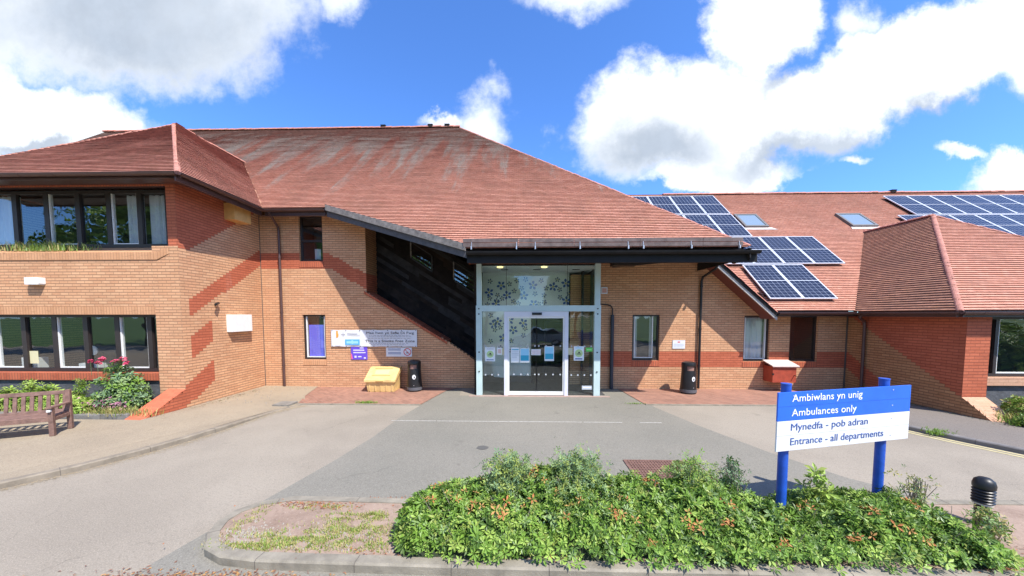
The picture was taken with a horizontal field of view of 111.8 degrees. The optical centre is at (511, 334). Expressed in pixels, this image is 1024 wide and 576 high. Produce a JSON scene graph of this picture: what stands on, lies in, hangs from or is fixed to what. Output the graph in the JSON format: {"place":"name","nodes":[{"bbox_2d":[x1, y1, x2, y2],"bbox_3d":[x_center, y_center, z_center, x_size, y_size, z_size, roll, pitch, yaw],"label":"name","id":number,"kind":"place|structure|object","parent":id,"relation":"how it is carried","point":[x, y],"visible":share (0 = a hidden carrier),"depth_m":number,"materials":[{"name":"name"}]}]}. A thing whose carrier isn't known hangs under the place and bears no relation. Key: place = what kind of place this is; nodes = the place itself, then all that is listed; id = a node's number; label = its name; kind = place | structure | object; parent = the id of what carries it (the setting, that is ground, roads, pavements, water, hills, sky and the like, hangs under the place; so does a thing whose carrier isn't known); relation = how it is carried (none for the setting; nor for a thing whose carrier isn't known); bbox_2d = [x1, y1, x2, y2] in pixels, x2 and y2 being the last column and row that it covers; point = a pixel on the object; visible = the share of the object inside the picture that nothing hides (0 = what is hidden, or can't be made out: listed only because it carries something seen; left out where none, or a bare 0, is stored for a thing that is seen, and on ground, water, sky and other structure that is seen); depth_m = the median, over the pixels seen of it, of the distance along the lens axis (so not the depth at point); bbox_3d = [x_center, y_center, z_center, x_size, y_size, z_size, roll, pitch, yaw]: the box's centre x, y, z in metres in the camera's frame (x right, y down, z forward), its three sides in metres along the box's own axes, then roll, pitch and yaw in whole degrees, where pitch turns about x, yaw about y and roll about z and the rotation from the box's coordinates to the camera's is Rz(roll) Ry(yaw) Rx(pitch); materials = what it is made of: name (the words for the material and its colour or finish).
{"place":"outdoors","nodes":[
{"label":"outdoors","id":0,"kind":"place"},
{"bbox_2d":[0,386,317,479],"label":"path","id":1,"kind":"structure","parent":0,"point":[29,448],"depth_m":7.17,"materials":[{"name":"beige concrete"}]},
{"bbox_2d":[0,389,73,435],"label":"park bench","id":2,"kind":"object","parent":1,"relation":"on","point":[50,415],"visible":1,"depth_m":7.05,"materials":[{"name":"brown wood"}]},
{"bbox_2d":[272,401,297,406],"bbox_3d":[-6.279,1.907,9.595,0.450,0.050,0.400,0,3,1],"label":"inspection cover","id":3,"kind":"object","parent":1,"relation":"on","point":[286,403],"visible":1,"depth_m":9.54,"materials":[{"name":"grey metal"}]},
{"bbox_2d":[207,386,394,552],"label":"loose stones","id":4,"kind":"object","parent":1,"relation":"on","point":[252,535],"visible":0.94,"depth_m":3.79,"materials":[{"name":"beige"}]},
{"bbox_2d":[316,509,369,525],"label":"grass","id":5,"kind":"structure","parent":0,"point":[344,518],"depth_m":4.11,"materials":[{"name":"plant"}]},
{"bbox_2d":[354,509,393,521],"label":"grass","id":6,"kind":"structure","parent":0,"point":[377,514],"depth_m":4.16,"materials":[{"name":"plant"}]},
{"bbox_2d":[299,387,454,403],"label":"brick paving","id":7,"kind":"structure","parent":0,"point":[352,395],"depth_m":10.66,"materials":[{"name":"red brick"}]},
{"bbox_2d":[364,366,401,391],"bbox_3d":[-4.207,1.444,11.350,1.000,0.750,0.695,0,3,1],"label":"grit bin","id":8,"kind":"object","parent":7,"relation":"on","point":[382,379],"visible":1,"depth_m":11.14,"materials":[{"name":"yellow plastic"}]},
{"bbox_2d":[407,360,422,391],"bbox_3d":[-3.187,1.312,11.333,0.500,0.995,0.500,0,3,1],"label":"litter bin","id":9,"kind":"object","parent":7,"relation":"on","point":[414,380],"visible":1,"depth_m":11.15,"materials":[{"name":"black plastic"}]},
{"bbox_2d":[0,387,1023,575],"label":"ground","id":10,"kind":"structure","parent":0,"point":[133,515],"depth_m":5.33,"materials":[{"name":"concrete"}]},
{"bbox_2d":[0,411,132,419],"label":"bed edging","id":11,"kind":"object","parent":10,"relation":"on","point":[97,416],"visible":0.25,"depth_m":8.11,"materials":[{"name":"grey concrete"}]},
{"bbox_2d":[0,405,301,489],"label":"kerb","id":12,"kind":"structure","parent":10,"relation":"on","point":[30,478],"depth_m":5.92,"materials":[{"name":"grey concrete"}]},
{"bbox_2d":[2,405,310,490],"bbox_3d":[-6.526,2.105,6.686,0.710,0.003,6.032,1,4,20],"label":"kerb grit","id":13,"kind":"object","parent":10,"relation":"on","point":[154,451],"visible":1,"depth_m":6.26,"materials":[{"name":"grey concrete"}]},
{"bbox_2d":[0,123,1023,422],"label":"building","id":14,"kind":"structure","parent":10,"relation":"on","point":[458,247],"depth_m":11.17,"materials":[{"name":"brick"}]},
{"bbox_2d":[24,277,45,284],"bbox_3d":[-12.259,-1.383,8.903,0.380,0.180,0.150,0,3,1],"label":"wall light","id":15,"kind":"object","parent":14,"relation":"attached to","point":[34,281],"visible":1,"depth_m":8.84,"materials":[{"name":"white plastic"}]},
{"bbox_2d":[0,239,101,250],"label":"grass","id":16,"kind":"structure","parent":14,"relation":"on","point":[44,246],"depth_m":8.99,"materials":[{"name":"plant"}]},
{"bbox_2d":[0,315,158,371],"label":"window","id":17,"kind":"structure","parent":14,"relation":"in","point":[133,337],"depth_m":9.37,"materials":[{"name":"clear glass"}]},
{"bbox_2d":[0,190,167,247],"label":"window","id":18,"kind":"structure","parent":14,"relation":"in","point":[105,218],"depth_m":9.39,"materials":[{"name":"clear glass"}]},
{"bbox_2d":[224,203,250,224],"bbox_3d":[-8.356,-3.683,10.560,0.330,0.480,0.630,0,3,1],"label":"vent box","id":19,"kind":"object","parent":14,"relation":"attached to","point":[236,214],"visible":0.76,"depth_m":10.39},
{"bbox_2d":[226,315,251,331],"bbox_3d":[-8.437,-0.368,10.731,0.190,0.520,0.780,0,3,1],"label":"wall cabinet","id":20,"kind":"object","parent":14,"relation":"attached to","point":[238,323],"depth_m":10.62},
{"bbox_2d":[299,216,323,267],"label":"window","id":21,"kind":"structure","parent":14,"relation":"in","point":[311,243],"depth_m":12.51,"materials":[{"name":"clear glass"}]},
{"bbox_2d":[303,315,326,364],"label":"window","id":22,"kind":"structure","parent":14,"relation":"in","point":[314,325],"depth_m":12.01,"materials":[{"name":"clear glass"}]},
{"bbox_2d":[351,347,367,359],"bbox_3d":[-5.214,0.625,11.830,0.560,0.430,0.024,0,3,1],"label":"notice board","id":23,"kind":"object","parent":14,"relation":"attached to","point":[358,353],"visible":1,"depth_m":11.82,"materials":[{"name":"purple plastic"}]},
{"bbox_2d":[331,330,416,346],"bbox_3d":[-4.684,0.113,11.757,2.940,0.580,0.028,0,3,1],"label":"banner","id":24,"kind":"object","parent":14,"relation":"attached to","point":[378,338],"visible":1,"depth_m":11.76,"materials":[{"name":"grey plastic"}]},
{"bbox_2d":[386,347,411,356],"bbox_3d":[-3.844,0.582,11.792,0.880,0.310,0.024,0,3,1],"label":"no smoking sign","id":25,"kind":"object","parent":14,"relation":"attached to","point":[398,351],"visible":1,"depth_m":11.78,"materials":[{"name":"white plastic"}]},
{"bbox_2d":[410,241,432,272],"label":"stair window","id":26,"kind":"structure","parent":14,"relation":"in","point":[431,270],"depth_m":12.52,"materials":[{"name":"black glass"}]},
{"bbox_2d":[485,347,494,360],"bbox_3d":[-0.676,0.600,10.715,0.310,0.430,0.011,0,3,1],"label":"poster","id":27,"kind":"object","parent":14,"relation":"attached to","point":[489,353],"visible":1,"depth_m":10.71,"materials":[{"name":"white paper"}]},
{"bbox_2d":[511,348,518,361],"bbox_3d":[0.098,0.618,10.669,0.260,0.460,0.008,0,3,1],"label":"poster","id":28,"kind":"object","parent":14,"relation":"attached to","point":[514,354],"visible":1,"depth_m":10.67,"materials":[{"name":"white paper"}]},
{"bbox_2d":[508,317,535,394],"bbox_3d":[0.304,0.647,10.674,0.872,2.420,0.045,0,3,1],"label":"sliding door","id":29,"kind":"structure","parent":14,"relation":"in","point":[509,392],"depth_m":10.71,"materials":[{"name":"clear glass"}]},
{"bbox_2d":[520,348,529,361],"bbox_3d":[0.393,0.628,10.663,0.290,0.440,0.007,0,3,1],"label":"poster","id":30,"kind":"object","parent":14,"relation":"attached to","point":[524,354],"visible":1,"depth_m":10.66,"materials":[{"name":"blue paper"}]},
{"bbox_2d":[544,346,553,360],"bbox_3d":[1.143,0.574,10.640,0.290,0.450,0.007,0,3,1],"label":"poster","id":31,"kind":"object","parent":14,"relation":"attached to","point":[549,353],"visible":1,"depth_m":10.64,"materials":[{"name":"blue paper"}]},
{"bbox_2d":[536,317,564,394],"bbox_3d":[1.176,0.649,10.651,0.864,2.420,0.045,0,3,1],"label":"sliding door","id":32,"kind":"structure","parent":14,"relation":"in","point":[537,392],"depth_m":10.67,"materials":[{"name":"clear glass"}]},
{"bbox_2d":[574,346,583,360],"bbox_3d":[2.053,0.569,10.642,0.310,0.440,0.011,0,3,1],"label":"poster","id":33,"kind":"object","parent":14,"relation":"attached to","point":[579,353],"visible":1,"depth_m":10.64,"materials":[{"name":"white paper"}]},
{"bbox_2d":[600,303,613,388],"bbox_3d":[3.115,0.377,11.534,0.532,2.860,0.119,0,3,1],"label":"conduit","id":34,"kind":"object","parent":14,"relation":"attached to","point":[611,349],"visible":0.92,"depth_m":11.49,"materials":[{"name":"grey"}]},
{"bbox_2d":[631,315,659,365],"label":"window","id":35,"kind":"structure","parent":14,"relation":"in","point":[645,328],"depth_m":11.82,"materials":[{"name":"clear glass"}]},
{"bbox_2d":[647,196,681,214],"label":"solar panel","id":36,"kind":"object","parent":14,"relation":"on","point":[665,203],"visible":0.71,"depth_m":16.17,"materials":[{"name":"blue glass"}]},
{"bbox_2d":[672,340,684,348],"bbox_3d":[5.548,0.317,11.533,0.410,0.280,0.018,0,3,1],"label":"wall notice","id":37,"kind":"object","parent":14,"relation":"attached to","point":[678,344],"depth_m":11.53,"materials":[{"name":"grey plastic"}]},
{"bbox_2d":[669,196,705,214],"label":"solar panel","id":38,"kind":"object","parent":14,"relation":"on","point":[687,205],"visible":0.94,"depth_m":15.97,"materials":[{"name":"blue glass"}]},
{"bbox_2d":[683,214,722,232],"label":"solar panel","id":39,"kind":"object","parent":14,"relation":"on","point":[704,220],"visible":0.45,"depth_m":14.89,"materials":[{"name":"blue glass"}]},
{"bbox_2d":[691,196,730,213],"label":"solar panel","id":40,"kind":"object","parent":14,"relation":"on","point":[710,204],"visible":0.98,"depth_m":15.94,"materials":[{"name":"blue glass"}]},
{"bbox_2d":[707,214,751,236],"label":"solar panel","id":41,"kind":"object","parent":14,"relation":"on","point":[729,225],"visible":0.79,"depth_m":14.52,"materials":[{"name":"blue glass"}]},
{"bbox_2d":[733,214,774,229],"bbox_3d":[10.381,-4.873,14.918,1.400,0.919,1.039,0,3,1],"label":"rooflight","id":42,"kind":"object","parent":14,"relation":"on","point":[752,221],"visible":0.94,"depth_m":14.79,"materials":[{"name":"grey"}]},
{"bbox_2d":[742,316,768,366],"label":"window","id":43,"kind":"structure","parent":14,"relation":"in","point":[755,345],"depth_m":11.67,"materials":[{"name":"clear glass"}]},
{"bbox_2d":[743,237,784,263],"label":"solar panel","id":44,"kind":"object","parent":14,"relation":"on","point":[767,255],"visible":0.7,"depth_m":12.96,"materials":[{"name":"blue glass"}]},
{"bbox_2d":[742,264,803,298],"bbox_3d":[8.731,-1.823,11.691,1.080,1.298,1.501,0,3,1],"label":"solar panel","id":45,"kind":"object","parent":14,"relation":"on","point":[771,281],"visible":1,"depth_m":11.61,"materials":[{"name":"blue glass"}]},
{"bbox_2d":[762,360,799,382],"bbox_3d":[8.710,1.176,11.234,0.830,0.680,0.540,0,3,1],"label":"red wall box","id":46,"kind":"object","parent":14,"relation":"attached to","point":[778,371],"visible":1,"depth_m":11.08,"materials":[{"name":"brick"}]},
{"bbox_2d":[759,236,814,263],"bbox_3d":[10.321,-3.224,13.101,1.080,1.298,1.501,0,3,1],"label":"solar panel","id":47,"kind":"object","parent":14,"relation":"on","point":[784,249],"visible":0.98,"depth_m":13.03,"materials":[{"name":"blue glass"}]},
{"bbox_2d":[789,317,816,367],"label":"window","id":48,"kind":"structure","parent":14,"relation":"in","point":[802,341],"depth_m":12.27,"materials":[{"name":"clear glass"}]},
{"bbox_2d":[772,264,837,298],"bbox_3d":[9.791,-1.822,11.664,1.080,1.298,1.501,0,3,1],"label":"solar panel","id":49,"kind":"object","parent":14,"relation":"on","point":[804,282],"visible":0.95,"depth_m":11.59,"materials":[{"name":"blue glass"}]},
{"bbox_2d":[786,236,844,263],"bbox_3d":[11.380,-3.222,13.073,1.080,1.298,1.501,0,3,1],"label":"solar panel","id":50,"kind":"object","parent":14,"relation":"on","point":[814,250],"visible":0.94,"depth_m":13.00,"materials":[{"name":"blue glass"}]},
{"bbox_2d":[834,213,878,228],"bbox_3d":[14.814,-4.867,14.802,1.470,0.919,1.039,0,3,1],"label":"rooflight","id":51,"kind":"object","parent":14,"relation":"on","point":[856,220],"visible":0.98,"depth_m":14.73,"materials":[{"name":"grey"}]},
{"bbox_2d":[882,196,940,214],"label":"solar panel","id":52,"kind":"object","parent":14,"relation":"on","point":[912,206],"visible":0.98,"depth_m":15.57,"materials":[{"name":"blue glass"}]},
{"bbox_2d":[907,195,965,214],"bbox_3d":[19.054,-5.870,15.623,1.080,1.298,1.501,0,3,1],"label":"solar panel","id":53,"kind":"object","parent":14,"relation":"on","point":[942,208],"visible":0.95,"depth_m":15.54,"materials":[{"name":"blue glass"}]},
{"bbox_2d":[929,195,991,214],"bbox_3d":[20.113,-5.868,15.595,1.080,1.298,1.501,0,3,1],"label":"solar panel","id":54,"kind":"object","parent":14,"relation":"on","point":[967,208],"visible":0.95,"depth_m":15.55,"materials":[{"name":"blue glass"}]},
{"bbox_2d":[950,214,1013,233],"bbox_3d":[19.224,-4.467,14.168,1.080,1.298,1.501,0,3,1],"label":"solar panel","id":55,"kind":"object","parent":14,"relation":"on","point":[975,220],"visible":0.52,"depth_m":14.40,"materials":[{"name":"blue glass"}]},
{"bbox_2d":[953,195,1017,213],"bbox_3d":[21.173,-5.867,15.568,1.080,1.298,1.501,0,3,1],"label":"solar panel","id":56,"kind":"object","parent":14,"relation":"on","point":[985,204],"visible":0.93,"depth_m":15.52,"materials":[{"name":"blue glass"}]},
{"bbox_2d":[974,214,1023,235],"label":"solar panel","id":57,"kind":"object","parent":14,"relation":"on","point":[1007,224],"visible":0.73,"depth_m":14.29,"materials":[{"name":"blue glass"}]},
{"bbox_2d":[977,195,1023,213],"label":"solar panel","id":58,"kind":"object","parent":14,"relation":"on","point":[1009,204],"visible":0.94,"depth_m":15.62,"materials":[{"name":"blue glass"}]},
{"bbox_2d":[988,317,1023,375],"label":"window","id":59,"kind":"structure","parent":14,"relation":"in","point":[1006,356],"depth_m":10.87,"materials":[{"name":"clear glass"}]},
{"bbox_2d":[1000,214,1023,224],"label":"solar panel","id":60,"kind":"object","parent":14,"relation":"on","point":[1018,218],"visible":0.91,"depth_m":14.60,"materials":[{"name":"blue glass"}]},
{"bbox_2d":[1001,195,1023,204],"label":"solar panel","id":61,"kind":"object","parent":14,"relation":"on","point":[1018,198],"visible":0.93,"depth_m":15.97,"materials":[{"name":"blue glass"}]},
{"bbox_2d":[131,388,930,575],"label":"road patch","id":62,"kind":"object","parent":10,"relation":"on","point":[445,436],"visible":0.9,"depth_m":6.52,"materials":[{"name":"grey asphalt"}]},
{"bbox_2d":[23,561,345,575],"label":"leaf litter","id":63,"kind":"object","parent":62,"relation":"on","point":[236,573],"visible":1,"depth_m":3.33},
{"bbox_2d":[392,420,660,422],"bbox_3d":[0.309,2.024,8.095,6.300,0.004,0.027,0,3,1],"label":"thin white line","id":64,"kind":"object","parent":62,"relation":"on","point":[526,421],"visible":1,"depth_m":8.10,"materials":[{"name":"paint"}]},
{"bbox_2d":[469,395,609,396],"bbox_3d":[0.825,1.877,10.605,4.300,0.012,0.150,0,3,1],"label":"threshold","id":65,"kind":"object","parent":62,"relation":"on","point":[527,396],"visible":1,"depth_m":10.55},
{"bbox_2d":[623,459,714,479],"bbox_3d":[2.490,2.175,5.463,1.200,0.020,0.940,0,3,1],"label":"drain grate","id":66,"kind":"object","parent":62,"relation":"on","point":[643,467],"visible":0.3,"depth_m":5.68,"materials":[{"name":"metal"}]},
{"bbox_2d":[297,403,776,405],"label":"flush kerb","id":67,"kind":"structure","parent":10,"relation":"on","point":[645,404],"depth_m":9.56,"materials":[{"name":"concrete"}]},
{"bbox_2d":[204,496,1023,575],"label":"island kerb","id":68,"kind":"structure","parent":10,"relation":"on","point":[229,556],"depth_m":3.34,"materials":[{"name":"concrete"}]},
{"bbox_2d":[220,501,1023,570],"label":"island earth","id":69,"kind":"structure","parent":10,"relation":"on","point":[277,515],"depth_m":4.01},
{"bbox_2d":[194,501,279,548],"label":"grass","id":70,"kind":"structure","parent":69,"relation":"on","point":[251,518],"depth_m":4.08,"materials":[{"name":"plant"}]},
{"bbox_2d":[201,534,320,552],"bbox_3d":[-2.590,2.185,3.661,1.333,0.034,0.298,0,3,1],"label":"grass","id":71,"kind":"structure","parent":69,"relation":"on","point":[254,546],"depth_m":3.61,"materials":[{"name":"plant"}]},
{"bbox_2d":[219,517,394,553],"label":"grass","id":72,"kind":"structure","parent":69,"relation":"on","point":[300,538],"depth_m":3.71,"materials":[{"name":"plant"}]},
{"bbox_2d":[234,499,392,510],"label":"leaf litter","id":73,"kind":"object","parent":69,"relation":"on","point":[315,505],"visible":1,"depth_m":4.39,"materials":[{"name":"brown plant"}]},
{"bbox_2d":[287,501,358,511],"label":"grass","id":74,"kind":"structure","parent":69,"relation":"on","point":[309,507],"depth_m":4.34,"materials":[{"name":"plant"}]},
{"bbox_2d":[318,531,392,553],"bbox_3d":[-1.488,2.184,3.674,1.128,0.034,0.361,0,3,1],"label":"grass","id":75,"kind":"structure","parent":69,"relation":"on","point":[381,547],"depth_m":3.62,"materials":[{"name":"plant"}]},
{"bbox_2d":[474,447,549,503],"bbox_3d":[-0.002,1.742,4.055,0.858,0.875,0.803,0,3,1],"label":"leaved shrub","id":76,"kind":"object","parent":69,"relation":"on","point":[512,468],"visible":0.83,"depth_m":3.94,"materials":[{"name":"green plant"}]},
{"bbox_2d":[533,436,621,507],"bbox_3d":[0.715,1.725,4.049,1.259,0.910,1.002,-1,4,-23],"label":"leaved shrub","id":77,"kind":"object","parent":69,"relation":"on","point":[583,466],"visible":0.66,"depth_m":3.95,"materials":[{"name":"green plant"}]},
{"bbox_2d":[656,447,738,508],"bbox_3d":[2.169,1.752,4.092,0.850,0.852,0.844,0,3,1],"label":"leaved shrub","id":78,"kind":"object","parent":69,"relation":"on","point":[696,476],"visible":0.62,"depth_m":3.99,"materials":[{"name":"green plant"}]},
{"bbox_2d":[389,456,1023,575],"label":"hedge","id":79,"kind":"object","parent":69,"relation":"on","point":[665,520],"visible":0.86,"depth_m":3.52,"materials":[{"name":"green plant"}]},
{"bbox_2d":[713,455,752,501],"bbox_3d":[2.606,1.795,4.114,0.423,0.764,0.512,1,4,22],"label":"leaved shrub","id":80,"kind":"object","parent":69,"relation":"on","point":[729,468],"visible":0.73,"depth_m":4.07,"materials":[{"name":"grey plant"}]},
{"bbox_2d":[794,462,841,509],"bbox_3d":[3.532,1.843,4.033,0.412,0.673,0.348,0,3,1],"label":"sapling","id":81,"kind":"object","parent":69,"relation":"on","point":[820,490],"visible":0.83,"depth_m":4.00,"materials":[{"name":"green plant"}]},
{"bbox_2d":[775,377,910,513],"bbox_3d":[3.921,1.391,4.165,2.010,1.695,0.147,-1,3,-12],"label":"direction sign","id":82,"kind":"object","parent":69,"relation":"on","point":[879,415],"visible":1,"depth_m":4.05,"materials":[{"name":"metal"}]},
{"bbox_2d":[883,464,940,505],"bbox_3d":[4.691,1.852,4.069,0.426,0.656,0.453,-2,4,-31],"label":"dry weed","id":83,"kind":"object","parent":69,"relation":"on","point":[916,491],"visible":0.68,"depth_m":4.03,"materials":[{"name":"brown"}]},
{"bbox_2d":[970,476,997,526],"bbox_3d":[5.403,1.901,3.978,0.180,0.560,0.180,0,3,1],"label":"bollard light","id":84,"kind":"object","parent":69,"relation":"on","point":[983,492],"visible":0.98,"depth_m":3.93,"materials":[{"name":"black metal"}]},
{"bbox_2d":[961,501,1016,546],"bbox_3d":[5.030,2.008,3.677,0.506,0.432,0.353,-3,4,-40],"label":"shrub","id":85,"kind":"object","parent":69,"relation":"on","point":[990,523],"visible":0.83,"depth_m":3.62,"materials":[{"name":"green plant"}]},
{"bbox_2d":[908,425,1023,453],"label":"kerb","id":86,"kind":"structure","parent":10,"relation":"on","point":[1000,446],"depth_m":6.70,"materials":[{"name":"grey concrete"}]},
{"bbox_2d":[908,430,1023,457],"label":"double yellow lines","id":87,"kind":"object","parent":10,"relation":"on","point":[968,445],"visible":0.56,"depth_m":6.65,"materials":[{"name":"paint"}]},
{"bbox_2d":[0,0,1023,312],"label":"sky","id":88,"kind":"structure","parent":0,"point":[628,97],"materials":[{"name":"blue"}]},
{"bbox_2d":[618,388,812,404],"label":"brick paving","id":89,"kind":"structure","parent":0,"point":[719,396],"depth_m":10.53,"materials":[{"name":"red brick"}]},
{"bbox_2d":[679,361,696,393],"bbox_3d":[5.587,1.333,10.974,0.500,0.995,0.500,0,3,1],"label":"litter bin","id":90,"kind":"object","parent":89,"relation":"on","point":[688,384],"visible":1,"depth_m":10.80,"materials":[{"name":"black plastic"}]},
{"bbox_2d":[909,403,1023,447],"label":"path","id":91,"kind":"structure","parent":0,"point":[982,429],"depth_m":7.57,"materials":[{"name":"grey concrete"}]},
{"bbox_2d":[920,426,956,435],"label":"grass","id":92,"kind":"structure","parent":91,"relation":"on","point":[932,432],"depth_m":7.12,"materials":[{"name":"green plant"}]},
{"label":"flower bed soil","id":93,"kind":"structure","parent":0,"visible":0},
{"bbox_2d":[0,385,28,410],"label":"bed plant","id":94,"kind":"object","parent":93,"relation":"on","point":[10,390],"visible":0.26,"depth_m":8.59,"materials":[{"name":"green plant"}]},
{"bbox_2d":[17,378,42,392],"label":"young shrub","id":95,"kind":"object","parent":93,"relation":"on","point":[29,386],"visible":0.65,"depth_m":8.78,"materials":[{"name":"green plant"}]},
{"bbox_2d":[17,382,63,411],"bbox_3d":[-11.694,1.575,8.661,1.432,0.771,0.823,0,3,1],"label":"bed plant","id":96,"kind":"object","parent":93,"relation":"on","point":[45,388],"visible":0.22,"depth_m":8.56,"materials":[{"name":"green plant"}]},
{"bbox_2d":[35,391,89,410],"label":"bed plant","id":97,"kind":"object","parent":93,"relation":"on","point":[61,399],"visible":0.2,"depth_m":8.35,"materials":[{"name":"green plant"}]},
{"bbox_2d":[60,396,97,413],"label":"bed plant","id":98,"kind":"object","parent":93,"relation":"on","point":[78,406],"visible":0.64,"depth_m":8.29,"materials":[{"name":"green plant"}]},
{"bbox_2d":[69,378,89,395],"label":"young shrub","id":99,"kind":"object","parent":93,"relation":"on","point":[80,383],"visible":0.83,"depth_m":8.67,"materials":[{"name":"green plant"}]},
{"bbox_2d":[0,404,163,416],"bbox_3d":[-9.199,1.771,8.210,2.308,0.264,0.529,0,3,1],"label":"grass","id":100,"kind":"structure","parent":93,"relation":"on","point":[109,412],"depth_m":8.17,"materials":[{"name":"plant"}]},
{"bbox_2d":[77,396,126,411],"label":"pink flowering plant","id":101,"kind":"object","parent":93,"relation":"on","point":[112,405],"visible":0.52,"depth_m":8.30,"materials":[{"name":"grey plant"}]},
{"bbox_2d":[87,356,153,412],"bbox_3d":[-9.712,1.241,8.591,1.183,1.454,1.048,-3,4,-39],"label":"flowering bush","id":102,"kind":"object","parent":93,"relation":"on","point":[122,387],"visible":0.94,"depth_m":8.49,"materials":[{"name":"green plant"}]},
{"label":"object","id":103,"kind":"structure","parent":0,"visible":0},
{"bbox_2d":[983,408,1023,424],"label":"grass","id":104,"kind":"structure","parent":103,"relation":"on","point":[1009,415],"depth_m":7.90,"materials":[{"name":"plant"}]},
{"bbox_2d":[998,395,1023,412],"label":"bed plant","id":105,"kind":"object","parent":103,"relation":"on","point":[1015,402],"visible":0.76,"depth_m":8.12,"materials":[{"name":"green plant"}]},
{"bbox_2d":[1004,413,1023,426],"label":"bed plant","id":106,"kind":"object","parent":103,"relation":"on","point":[1017,420],"visible":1,"depth_m":7.54,"materials":[{"name":"green plant"}]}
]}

